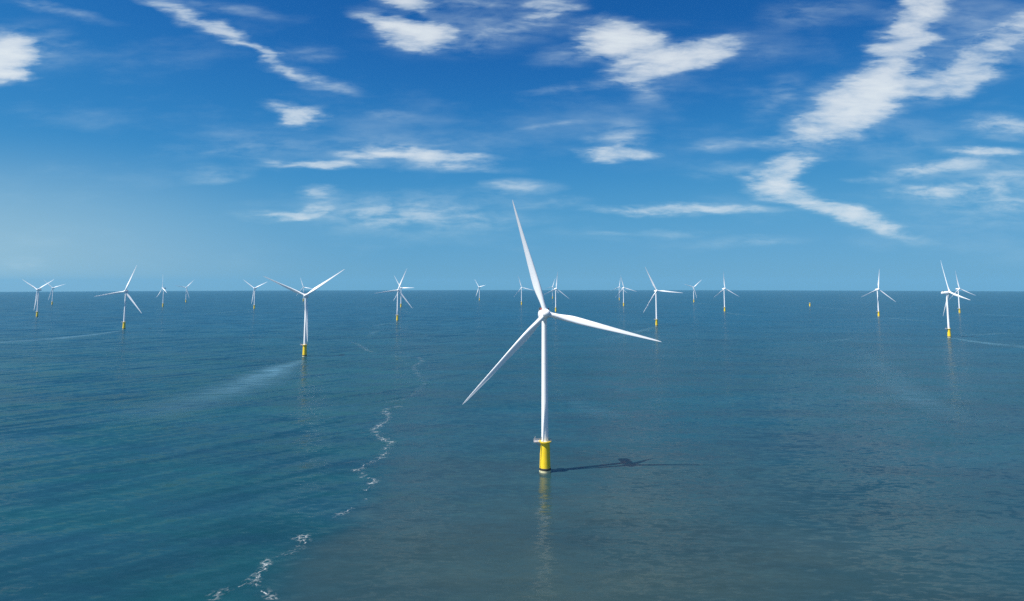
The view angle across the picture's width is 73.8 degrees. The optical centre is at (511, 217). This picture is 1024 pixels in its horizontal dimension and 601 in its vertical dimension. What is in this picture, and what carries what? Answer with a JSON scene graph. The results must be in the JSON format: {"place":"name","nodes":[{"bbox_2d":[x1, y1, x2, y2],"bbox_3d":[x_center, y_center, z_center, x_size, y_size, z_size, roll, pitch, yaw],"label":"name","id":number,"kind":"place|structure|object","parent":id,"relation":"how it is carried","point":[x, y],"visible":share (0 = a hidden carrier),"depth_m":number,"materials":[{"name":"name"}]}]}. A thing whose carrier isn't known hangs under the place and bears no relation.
{"place":"outdoors","nodes":[
{"label":"outdoors","id":0,"kind":"place"},
{"bbox_2d":[0,290,1023,600],"bbox_3d":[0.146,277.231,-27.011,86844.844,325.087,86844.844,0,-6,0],"label":"sea","id":1,"kind":"structure","parent":0,"point":[796,446],"depth_m":486.31,"materials":[{"name":"liquid"}]},
{"bbox_2d":[22,279,52,316],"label":"wind turbine","id":2,"kind":"object","parent":1,"relation":"in","point":[38,290],"visible":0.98,"depth_m":2451.69,"materials":[{"name":"white paint"}]},
{"bbox_2d":[44,280,63,304],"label":"wind turbine","id":3,"kind":"object","parent":1,"relation":"in","point":[52,292],"visible":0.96,"depth_m":3973.77,"materials":[{"name":"white paint"}]},
{"bbox_2d":[99,265,140,328],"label":"wind turbine","id":4,"kind":"object","parent":1,"relation":"in","point":[125,291],"visible":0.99,"depth_m":1776.02,"materials":[{"name":"white paint"}]},
{"bbox_2d":[158,285,166,306],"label":"wind turbine","id":5,"kind":"object","parent":1,"relation":"in","point":[163,295],"visible":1,"depth_m":3556.10,"materials":[{"name":"white paint"}]},
{"bbox_2d":[244,280,263,308],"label":"wind turbine","id":6,"kind":"object","parent":1,"relation":"in","point":[254,293],"visible":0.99,"depth_m":3237.61,"materials":[{"name":"white paint"}]},
{"bbox_2d":[264,270,342,356],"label":"wind turbine","id":7,"kind":"object","parent":1,"relation":"in","point":[304,344],"visible":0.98,"depth_m":1101.62,"materials":[{"name":"white paint"}]},
{"bbox_2d":[379,269,412,320],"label":"wind turbine","id":8,"kind":"object","parent":1,"relation":"in","point":[397,290],"visible":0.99,"depth_m":2163.89,"materials":[{"name":"white paint"}]},
{"bbox_2d":[393,276,407,306],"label":"wind turbine","id":9,"kind":"object","parent":1,"relation":"in","point":[399,290],"visible":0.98,"depth_m":3457.22,"materials":[{"name":"white paint"}]},
{"bbox_2d":[21,307,1023,392],"bbox_3d":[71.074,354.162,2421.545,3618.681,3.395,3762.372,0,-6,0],"label":"wake streaks","id":10,"kind":"object","parent":1,"relation":"on","point":[273,370],"visible":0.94,"depth_m":920.51,"materials":[{"name":"white liquid"}]},
{"bbox_2d":[516,277,530,304],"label":"wind turbine","id":11,"kind":"object","parent":1,"relation":"in","point":[521,292],"visible":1,"depth_m":3855.13,"materials":[{"name":"white paint"}]},
{"bbox_2d":[544,272,567,311],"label":"wind turbine","id":12,"kind":"object","parent":1,"relation":"in","point":[555,294],"visible":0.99,"depth_m":2863.79,"materials":[{"name":"white paint"}]},
{"bbox_2d":[462,200,660,472],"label":"wind turbine","id":13,"kind":"object","parent":1,"relation":"in","point":[544,313],"visible":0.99,"depth_m":426.32,"materials":[{"name":"white paint"}]},
{"bbox_2d":[619,278,636,305],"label":"wind turbine","id":14,"kind":"object","parent":1,"relation":"in","point":[623,291],"visible":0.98,"depth_m":3622.08,"materials":[{"name":"white paint"}]},
{"bbox_2d":[644,267,680,325],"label":"wind turbine","id":15,"kind":"object","parent":1,"relation":"in","point":[655,295],"visible":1,"depth_m":1893.98,"materials":[{"name":"white paint"}]},
{"bbox_2d":[716,272,737,311],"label":"wind turbine","id":16,"kind":"object","parent":1,"relation":"in","point":[724,293],"visible":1,"depth_m":2893.95,"materials":[{"name":"white paint"}]},
{"bbox_2d":[862,268,892,316],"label":"wind turbine","id":17,"kind":"object","parent":1,"relation":"in","point":[876,289],"visible":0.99,"depth_m":2438.24,"materials":[{"name":"white paint"}]},
{"bbox_2d":[941,264,968,336],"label":"wind turbine","id":18,"kind":"object","parent":1,"relation":"in","point":[948,293],"visible":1,"depth_m":1492.43,"materials":[{"name":"white paint"}]},
{"bbox_2d":[949,271,975,312],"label":"wind turbine","id":19,"kind":"object","parent":1,"relation":"in","point":[957,289],"visible":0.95,"depth_m":2732.70,"materials":[{"name":"white paint"}]},
{"bbox_2d":[0,0,1023,291],"label":"sky","id":20,"kind":"structure","parent":0,"point":[218,145],"materials":[{"name":"blue"}]}
]}

